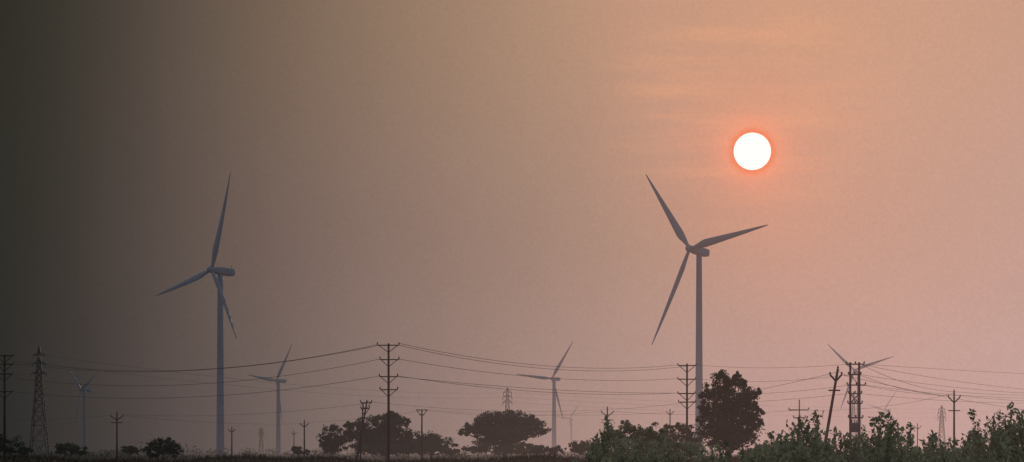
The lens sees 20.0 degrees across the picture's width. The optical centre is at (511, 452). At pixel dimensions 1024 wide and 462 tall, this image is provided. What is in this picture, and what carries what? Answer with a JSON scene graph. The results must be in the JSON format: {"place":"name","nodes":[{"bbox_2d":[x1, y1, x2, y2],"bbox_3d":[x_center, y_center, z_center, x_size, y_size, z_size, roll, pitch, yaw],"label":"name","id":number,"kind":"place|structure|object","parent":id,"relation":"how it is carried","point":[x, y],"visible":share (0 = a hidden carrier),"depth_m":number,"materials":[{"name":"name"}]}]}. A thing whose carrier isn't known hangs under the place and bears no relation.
{"place":"outdoors","nodes":[
{"label":"outdoors","id":0,"kind":"place"},
{"bbox_2d":[0,449,941,461],"bbox_3d":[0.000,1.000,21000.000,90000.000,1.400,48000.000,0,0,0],"label":"ground","id":1,"kind":"structure","parent":0,"point":[367,457],"depth_m":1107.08,"materials":[{"name":"brown plant"}]},
{"bbox_2d":[0,353,13,456],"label":"utility pole","id":2,"kind":"object","parent":1,"relation":"on","point":[4,379],"visible":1,"depth_m":329.88,"materials":[{"name":"metal"}]},
{"bbox_2d":[14,345,378,397],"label":"power line","id":3,"kind":"object","parent":2,"relation":"attached to","point":[206,369],"visible":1,"depth_m":308.16,"materials":[{"name":"metal"}]},
{"bbox_2d":[0,434,33,456],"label":"bush","id":4,"kind":"object","parent":1,"relation":"on","point":[20,450],"visible":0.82,"depth_m":379.11,"materials":[{"name":"green plant"}]},
{"bbox_2d":[28,347,49,456],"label":"transmission tower","id":5,"kind":"structure","parent":1,"relation":"on","point":[37,375],"depth_m":859.42,"materials":[{"name":"metal"}]},
{"bbox_2d":[55,442,87,457],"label":"bush","id":6,"kind":"object","parent":1,"relation":"on","point":[61,448],"visible":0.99,"depth_m":419.61,"materials":[{"name":"green plant"}]},
{"bbox_2d":[65,364,96,450],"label":"wind turbine","id":7,"kind":"object","parent":1,"relation":"on","point":[84,389],"visible":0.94,"depth_m":2500.72,"materials":[{"name":"paint"}]},
{"bbox_2d":[110,411,122,456],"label":"utility pole","id":8,"kind":"object","parent":1,"relation":"on","point":[116,419],"visible":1,"depth_m":419.91,"materials":[{"name":"metal"}]},
{"bbox_2d":[120,445,141,455],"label":"bush","id":9,"kind":"object","parent":1,"relation":"on","point":[127,449],"visible":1,"depth_m":419.08,"materials":[{"name":"green plant"}]},
{"bbox_2d":[142,437,183,459],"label":"bush","id":10,"kind":"object","parent":1,"relation":"on","point":[169,446],"visible":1,"depth_m":229.75,"materials":[{"name":"green plant"}]},
{"bbox_2d":[156,172,236,456],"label":"wind turbine","id":11,"kind":"object","parent":1,"relation":"on","point":[221,272],"visible":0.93,"depth_m":1335.39,"materials":[{"name":"paint"}]},
{"bbox_2d":[258,427,263,454],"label":"transmission tower","id":12,"kind":"structure","parent":1,"relation":"on","point":[261,434],"depth_m":3198.39,"materials":[{"name":"metal"}]},
{"bbox_2d":[249,345,291,454],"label":"wind turbine","id":13,"kind":"object","parent":1,"relation":"on","point":[278,430],"visible":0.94,"depth_m":2199.88,"materials":[{"name":"paint"}]},
{"bbox_2d":[291,445,309,455],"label":"bush","id":14,"kind":"object","parent":1,"relation":"on","point":[298,451],"visible":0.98,"depth_m":459.30,"materials":[{"name":"green plant"}]},
{"bbox_2d":[316,423,348,459],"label":"tree","id":15,"kind":"object","parent":1,"relation":"on","point":[328,444],"visible":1,"depth_m":479.49,"materials":[{"name":"green plant"}]},
{"bbox_2d":[356,400,372,459],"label":"utility pole","id":16,"kind":"object","parent":1,"relation":"on","point":[365,408],"visible":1,"depth_m":329.91,"materials":[{"name":"metal"}]},
{"bbox_2d":[342,411,417,461],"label":"tree","id":17,"kind":"object","parent":1,"relation":"on","point":[374,441],"visible":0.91,"depth_m":498.67,"materials":[{"name":"green plant"}]},
{"bbox_2d":[377,342,399,460],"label":"utility pole","id":18,"kind":"object","parent":1,"relation":"on","point":[388,376],"visible":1,"depth_m":292.89,"materials":[{"name":"metal"}]},
{"bbox_2d":[416,409,427,458],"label":"utility pole","id":19,"kind":"object","parent":1,"relation":"on","point":[421,414],"visible":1,"depth_m":419.90,"materials":[{"name":"concrete"}]},
{"bbox_2d":[407,430,459,460],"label":"tree","id":20,"kind":"object","parent":1,"relation":"on","point":[432,445],"visible":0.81,"depth_m":517.78,"materials":[{"name":"green plant"}]},
{"bbox_2d":[8,449,922,459],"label":"hedgerow","id":21,"kind":"object","parent":1,"relation":"on","point":[123,455],"visible":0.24,"depth_m":711.09,"materials":[{"name":"green plant"}]},
{"bbox_2d":[0,441,961,455],"bbox_3d":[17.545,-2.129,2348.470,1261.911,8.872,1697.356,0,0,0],"label":"distant trees","id":22,"kind":"object","parent":1,"relation":"on","point":[214,451],"visible":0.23,"depth_m":1818.07,"materials":[{"name":"green plant"}]},
{"bbox_2d":[461,439,543,454],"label":"bush","id":23,"kind":"object","parent":1,"relation":"on","point":[485,447],"visible":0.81,"depth_m":519.75,"materials":[{"name":"green plant"}]},
{"bbox_2d":[456,409,551,457],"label":"rain tree","id":24,"kind":"object","parent":1,"relation":"on","point":[504,431],"visible":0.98,"depth_m":498.67,"materials":[{"name":"green plant"}]},
{"bbox_2d":[503,388,511,416],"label":"transmission tower","id":25,"kind":"structure","parent":1,"relation":"on","point":[506,400],"depth_m":1899.10,"materials":[{"name":"metal"}]},
{"bbox_2d":[517,342,572,446],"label":"wind turbine","id":26,"kind":"object","parent":1,"relation":"on","point":[554,396],"visible":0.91,"depth_m":2400.73,"materials":[{"name":"paint"}]},
{"bbox_2d":[529,444,566,455],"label":"bush","id":27,"kind":"object","parent":1,"relation":"on","point":[547,450],"visible":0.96,"depth_m":419.67,"materials":[{"name":"green plant"}]},
{"bbox_2d":[556,405,578,447],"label":"wind turbine","id":28,"kind":"object","parent":1,"relation":"on","point":[570,418],"visible":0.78,"depth_m":6802.53,"materials":[{"name":"paint"}]},
{"bbox_2d":[572,451,594,461],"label":"shrub","id":29,"kind":"object","parent":1,"relation":"on","point":[590,457],"visible":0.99,"depth_m":53.77,"materials":[{"name":"green plant"}]},
{"bbox_2d":[568,439,599,458],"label":"bush","id":30,"kind":"object","parent":1,"relation":"on","point":[579,448],"visible":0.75,"depth_m":419.65,"materials":[{"name":"green plant"}]},
{"bbox_2d":[585,433,603,461],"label":"shrub","id":31,"kind":"object","parent":1,"relation":"on","point":[596,436],"visible":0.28,"depth_m":70.37,"materials":[{"name":"green plant"}]},
{"bbox_2d":[585,414,625,461],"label":"shrub","id":32,"kind":"object","parent":1,"relation":"on","point":[608,427],"visible":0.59,"depth_m":68.29,"materials":[{"name":"green plant"}]},
{"bbox_2d":[594,438,631,461],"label":"shrub","id":33,"kind":"object","parent":1,"relation":"on","point":[622,458],"visible":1,"depth_m":50.97,"materials":[{"name":"green plant"}]},
{"bbox_2d":[610,429,641,461],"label":"shrub","id":34,"kind":"object","parent":1,"relation":"on","point":[619,444],"visible":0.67,"depth_m":62.26,"materials":[{"name":"green plant"}]},
{"bbox_2d":[609,449,653,461],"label":"shrub","id":35,"kind":"object","parent":1,"relation":"on","point":[636,451],"visible":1,"depth_m":50.38,"materials":[{"name":"green plant"}]},
{"bbox_2d":[627,433,645,461],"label":"shrub","id":36,"kind":"object","parent":1,"relation":"on","point":[640,456],"visible":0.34,"depth_m":86.31,"materials":[{"name":"green plant"}]},
{"bbox_2d":[601,419,704,461],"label":"bush","id":37,"kind":"object","parent":1,"relation":"on","point":[646,439],"visible":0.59,"depth_m":169.59,"materials":[{"name":"green plant"}]},
{"bbox_2d":[644,448,661,461],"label":"shrub","id":38,"kind":"object","parent":1,"relation":"on","point":[656,458],"visible":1,"depth_m":50.22,"materials":[{"name":"green plant"}]},
{"bbox_2d":[639,428,668,461],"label":"shrub","id":39,"kind":"object","parent":1,"relation":"on","point":[662,431],"visible":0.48,"depth_m":76.37,"materials":[{"name":"green plant"}]},
{"bbox_2d":[629,422,703,452],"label":"bush","id":40,"kind":"object","parent":1,"relation":"on","point":[686,433],"visible":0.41,"depth_m":299.51,"materials":[{"name":"green plant"}]},
{"bbox_2d":[649,436,684,461],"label":"shrub","id":41,"kind":"object","parent":1,"relation":"on","point":[667,456],"visible":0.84,"depth_m":68.19,"materials":[{"name":"green plant"}]},
{"bbox_2d":[675,449,688,461],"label":"shrub","id":42,"kind":"object","parent":1,"relation":"on","point":[679,454],"visible":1,"depth_m":51.37,"materials":[{"name":"green plant"}]},
{"bbox_2d":[677,363,696,458],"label":"utility pole","id":43,"kind":"object","parent":1,"relation":"on","point":[687,385],"visible":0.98,"depth_m":361.86,"materials":[{"name":"metal"}]},
{"bbox_2d":[399,343,692,394],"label":"power line","id":44,"kind":"object","parent":43,"relation":"attached to","point":[530,376],"visible":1,"depth_m":320.17,"materials":[{"name":"metal"}]},
{"bbox_2d":[688,364,846,402],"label":"power line","id":45,"kind":"object","parent":43,"relation":"attached to","point":[786,380],"visible":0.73,"depth_m":321.11,"materials":[{"name":"metal"}]},
{"bbox_2d":[682,441,705,461],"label":"shrub","id":46,"kind":"object","parent":1,"relation":"on","point":[691,454],"visible":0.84,"depth_m":78.45,"materials":[{"name":"green plant"}]},
{"bbox_2d":[695,446,711,461],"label":"shrub","id":47,"kind":"object","parent":1,"relation":"on","point":[701,454],"visible":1,"depth_m":51.53,"materials":[{"name":"green plant"}]},
{"bbox_2d":[646,175,767,456],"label":"wind turbine","id":48,"kind":"object","parent":1,"relation":"on","point":[699,250],"visible":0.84,"depth_m":1269.12,"materials":[{"name":"paint"}]},
{"bbox_2d":[707,444,720,461],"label":"shrub","id":49,"kind":"object","parent":1,"relation":"on","point":[713,458],"visible":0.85,"depth_m":77.84,"materials":[{"name":"green plant"}]},
{"bbox_2d":[714,441,731,461],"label":"shrub","id":50,"kind":"object","parent":1,"relation":"on","point":[721,456],"visible":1,"depth_m":51.31,"materials":[{"name":"green plant"}]},
{"bbox_2d":[694,369,765,458],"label":"tree","id":51,"kind":"object","parent":1,"relation":"on","point":[717,427],"visible":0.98,"depth_m":249.62,"materials":[{"name":"green plant"}]},
{"bbox_2d":[722,446,748,461],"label":"shrub","id":52,"kind":"object","parent":1,"relation":"on","point":[728,451],"visible":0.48,"depth_m":80.79,"materials":[{"name":"green plant"}]},
{"bbox_2d":[745,442,758,460],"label":"shrub","id":53,"kind":"object","parent":1,"relation":"on","point":[749,454],"visible":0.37,"depth_m":83.90,"materials":[{"name":"green plant"}]},
{"bbox_2d":[743,446,765,461],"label":"shrub","id":54,"kind":"object","parent":1,"relation":"on","point":[756,455],"visible":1,"depth_m":51.37,"materials":[{"name":"green plant"}]},
{"bbox_2d":[740,443,771,461],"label":"shrub","id":55,"kind":"object","parent":1,"relation":"on","point":[766,451],"visible":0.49,"depth_m":73.37,"materials":[{"name":"green plant"}]},
{"bbox_2d":[759,431,774,461],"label":"shrub","id":56,"kind":"object","parent":1,"relation":"on","point":[771,436],"visible":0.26,"depth_m":78.63,"materials":[{"name":"green plant"}]},
{"bbox_2d":[741,440,794,458],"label":"bush","id":57,"kind":"object","parent":1,"relation":"on","point":[746,452],"visible":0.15,"depth_m":199.90,"materials":[{"name":"green plant"}]},
{"bbox_2d":[764,442,793,461],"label":"shrub","id":58,"kind":"object","parent":1,"relation":"on","point":[775,444],"visible":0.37,"depth_m":57.85,"materials":[{"name":"green plant"}]},
{"bbox_2d":[770,420,829,461],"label":"shrub","id":59,"kind":"object","parent":1,"relation":"on","point":[781,453],"visible":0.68,"depth_m":56.26,"materials":[{"name":"green plant"}]},
{"bbox_2d":[780,444,821,461],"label":"shrub","id":60,"kind":"object","parent":1,"relation":"on","point":[804,459],"visible":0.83,"depth_m":53.58,"materials":[{"name":"green plant"}]},
{"bbox_2d":[775,414,829,461],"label":"shrub","id":61,"kind":"object","parent":1,"relation":"on","point":[804,432],"visible":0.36,"depth_m":62.73,"materials":[{"name":"green plant"}]},
{"bbox_2d":[797,409,823,458],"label":"shrub","id":62,"kind":"object","parent":1,"relation":"on","point":[816,416],"visible":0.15,"depth_m":76.88,"materials":[{"name":"green plant"}]},
{"bbox_2d":[808,420,841,458],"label":"shrub","id":63,"kind":"object","parent":1,"relation":"on","point":[816,438],"visible":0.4,"depth_m":72.48,"materials":[{"name":"green plant"}]},
{"bbox_2d":[822,426,838,456],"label":"shrub","id":64,"kind":"object","parent":1,"relation":"on","point":[834,439],"visible":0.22,"depth_m":87.87,"materials":[{"name":"green plant"}]},
{"bbox_2d":[824,366,842,446],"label":"utility pole","id":65,"kind":"object","parent":1,"relation":"on","point":[836,378],"visible":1,"depth_m":239.90,"materials":[{"name":"metal"}]},
{"bbox_2d":[832,429,860,458],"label":"shrub","id":66,"kind":"object","parent":1,"relation":"on","point":[840,446],"visible":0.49,"depth_m":85.12,"materials":[{"name":"green plant"}]},
{"bbox_2d":[838,444,856,461],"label":"shrub","id":67,"kind":"object","parent":1,"relation":"on","point":[846,452],"visible":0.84,"depth_m":54.51,"materials":[{"name":"green plant"}]},
{"bbox_2d":[837,438,859,461],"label":"shrub","id":68,"kind":"object","parent":1,"relation":"on","point":[846,442],"visible":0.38,"depth_m":79.01,"materials":[{"name":"green plant"}]},
{"bbox_2d":[851,392,855,437],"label":"transmission tower","id":69,"kind":"structure","parent":1,"relation":"on","point":[852,416],"depth_m":2098.95,"materials":[{"name":"metal"}]},
{"bbox_2d":[849,362,859,445],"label":"poles","id":70,"kind":"object","parent":1,"relation":"on","point":[858,400],"visible":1,"depth_m":299.91,"materials":[{"name":"metal"}]},
{"bbox_2d":[850,420,857,431],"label":"transformer","id":71,"kind":"object","parent":70,"relation":"attached to","point":[854,427],"visible":1,"depth_m":299.65,"materials":[{"name":"metal"}]},
{"bbox_2d":[846,364,865,417],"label":"crossarms","id":72,"kind":"object","parent":70,"relation":"attached to","point":[857,384],"visible":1,"depth_m":299.77,"materials":[{"name":"metal"}]},
{"bbox_2d":[846,361,865,416],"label":"insulators","id":73,"kind":"object","parent":72,"relation":"attached to","point":[855,391],"visible":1,"depth_m":299.79,"materials":[{"name":"ceramic"}]},
{"bbox_2d":[842,424,872,459],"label":"shrub","id":74,"kind":"object","parent":1,"relation":"on","point":[853,444],"visible":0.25,"depth_m":84.91,"materials":[{"name":"green plant"}]},
{"bbox_2d":[829,345,893,445],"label":"wind turbine","id":75,"kind":"object","parent":1,"relation":"on","point":[856,369],"visible":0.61,"depth_m":2305.71,"materials":[{"name":"paint"}]},
{"bbox_2d":[849,433,881,461],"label":"shrub","id":76,"kind":"object","parent":1,"relation":"on","point":[871,449],"visible":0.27,"depth_m":66.86,"materials":[{"name":"green plant"}]},
{"bbox_2d":[855,417,878,460],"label":"shrub","id":77,"kind":"object","parent":1,"relation":"on","point":[874,423],"visible":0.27,"depth_m":72.03,"materials":[{"name":"green plant"}]},
{"bbox_2d":[860,411,900,461],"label":"shrub","id":78,"kind":"object","parent":1,"relation":"on","point":[887,445],"visible":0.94,"depth_m":57.86,"materials":[{"name":"green plant"}]},
{"bbox_2d":[867,389,897,431],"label":"wind turbine","id":79,"kind":"object","parent":1,"relation":"on","point":[884,410],"visible":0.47,"depth_m":7500.09,"materials":[{"name":"paint"}]},
{"bbox_2d":[869,410,899,461],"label":"shrub","id":80,"kind":"object","parent":1,"relation":"on","point":[894,423],"visible":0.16,"depth_m":65.10,"materials":[{"name":"green plant"}]},
{"bbox_2d":[879,434,905,461],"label":"shrub","id":81,"kind":"object","parent":1,"relation":"on","point":[895,442],"visible":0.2,"depth_m":64.03,"materials":[{"name":"green plant"}]},
{"bbox_2d":[894,422,914,454],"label":"shrub","id":82,"kind":"object","parent":1,"relation":"on","point":[900,448],"visible":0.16,"depth_m":70.41,"materials":[{"name":"green plant"}]},
{"bbox_2d":[894,451,925,461],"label":"shrub","id":83,"kind":"object","parent":1,"relation":"on","point":[900,457],"visible":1,"depth_m":54.23,"materials":[{"name":"green plant"}]},
{"bbox_2d":[897,431,925,461],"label":"shrub","id":84,"kind":"object","parent":1,"relation":"on","point":[907,448],"visible":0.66,"depth_m":61.53,"materials":[{"name":"green plant"}]},
{"bbox_2d":[898,422,932,460],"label":"shrub","id":85,"kind":"object","parent":1,"relation":"on","point":[910,434],"visible":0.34,"depth_m":67.83,"materials":[{"name":"green plant"}]},
{"bbox_2d":[890,446,954,461],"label":"shrub","id":86,"kind":"object","parent":1,"relation":"on","point":[914,453],"visible":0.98,"depth_m":54.56,"materials":[{"name":"green plant"}]},
{"bbox_2d":[908,436,948,461],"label":"shrub","id":87,"kind":"object","parent":1,"relation":"on","point":[929,440],"visible":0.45,"depth_m":63.24,"materials":[{"name":"green plant"}]},
{"bbox_2d":[926,430,945,460],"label":"shrub","id":88,"kind":"object","parent":1,"relation":"on","point":[934,436],"visible":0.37,"depth_m":68.18,"materials":[{"name":"green plant"}]},
{"bbox_2d":[937,405,945,447],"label":"transmission tower","id":89,"kind":"structure","parent":1,"relation":"on","point":[940,420],"depth_m":2499.38,"materials":[{"name":"metal"}]},
{"bbox_2d":[13,355,1020,417],"bbox_3d":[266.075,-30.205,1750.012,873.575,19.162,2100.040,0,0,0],"label":"power line","id":90,"kind":"object","parent":89,"relation":"attached to","point":[404,397],"visible":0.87,"depth_m":1298.70,"materials":[{"name":"metal"}]},
{"bbox_2d":[935,437,962,461],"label":"shrub","id":91,"kind":"object","parent":1,"relation":"on","point":[948,444],"visible":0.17,"depth_m":70.37,"materials":[{"name":"green plant"}]},
{"bbox_2d":[948,390,960,445],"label":"utility pole","id":92,"kind":"object","parent":1,"relation":"on","point":[953,401],"visible":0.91,"depth_m":329.91,"materials":[{"name":"metal"}]},
{"bbox_2d":[43,371,1022,423],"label":"power line","id":93,"kind":"object","parent":92,"relation":"attached to","point":[564,414],"visible":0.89,"depth_m":380.21,"materials":[{"name":"metal"}]},
{"bbox_2d":[861,364,1023,402],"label":"power line","id":94,"kind":"object","parent":92,"relation":"attached to","point":[937,385],"visible":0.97,"depth_m":322.97,"materials":[{"name":"metal"}]},
{"bbox_2d":[934,436,976,461],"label":"shrub","id":95,"kind":"object","parent":1,"relation":"on","point":[942,451],"visible":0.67,"depth_m":62.79,"materials":[{"name":"green plant"}]},
{"bbox_2d":[937,447,973,461],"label":"shrub","id":96,"kind":"object","parent":1,"relation":"on","point":[968,458],"visible":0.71,"depth_m":55.41,"materials":[{"name":"green plant"}]},
{"bbox_2d":[947,447,994,461],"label":"shrub","id":97,"kind":"object","parent":1,"relation":"on","point":[951,457],"visible":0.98,"depth_m":53.78,"materials":[{"name":"green plant"}]},
{"bbox_2d":[958,419,988,461],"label":"shrub","id":98,"kind":"object","parent":1,"relation":"on","point":[977,435],"visible":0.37,"depth_m":78.76,"materials":[{"name":"green plant"}]},
{"bbox_2d":[961,408,990,457],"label":"shrub","id":99,"kind":"object","parent":1,"relation":"on","point":[973,423],"visible":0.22,"depth_m":86.05,"materials":[{"name":"green plant"}]},
{"bbox_2d":[967,431,996,460],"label":"shrub","id":100,"kind":"object","parent":1,"relation":"on","point":[975,451],"visible":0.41,"depth_m":71.84,"materials":[{"name":"green plant"}]},
{"bbox_2d":[984,415,1004,454],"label":"shrub","id":101,"kind":"object","parent":1,"relation":"on","point":[993,423],"visible":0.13,"depth_m":78.96,"materials":[{"name":"green plant"}]},
{"bbox_2d":[980,415,1019,461],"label":"shrub","id":102,"kind":"object","parent":1,"relation":"on","point":[994,441],"visible":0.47,"depth_m":70.79,"materials":[{"name":"green plant"}]},
{"bbox_2d":[989,442,1022,461],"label":"shrub","id":103,"kind":"object","parent":1,"relation":"on","point":[1006,451],"visible":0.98,"depth_m":53.91,"materials":[{"name":"green plant"}]},
{"bbox_2d":[994,401,1018,441],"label":"shrub","id":104,"kind":"object","parent":1,"relation":"on","point":[1010,413],"visible":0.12,"depth_m":78.14,"materials":[{"name":"green plant"}]},
{"bbox_2d":[993,408,1023,460],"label":"shrub","id":105,"kind":"object","parent":1,"relation":"on","point":[1019,419],"visible":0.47,"depth_m":62.60,"materials":[{"name":"green plant"}]},
{"bbox_2d":[995,423,1023,461],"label":"shrub","id":106,"kind":"object","parent":1,"relation":"on","point":[1020,435],"visible":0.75,"depth_m":54.69,"materials":[{"name":"green plant"}]},
{"bbox_2d":[0,0,1023,452],"label":"sky","id":107,"kind":"structure","parent":0,"point":[466,178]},
{"bbox_2d":[734,133,770,169],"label":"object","id":108,"kind":"object","parent":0,"point":[752,151],"visible":1,"depth_m":42431.51,"materials":[{"name":"white"}]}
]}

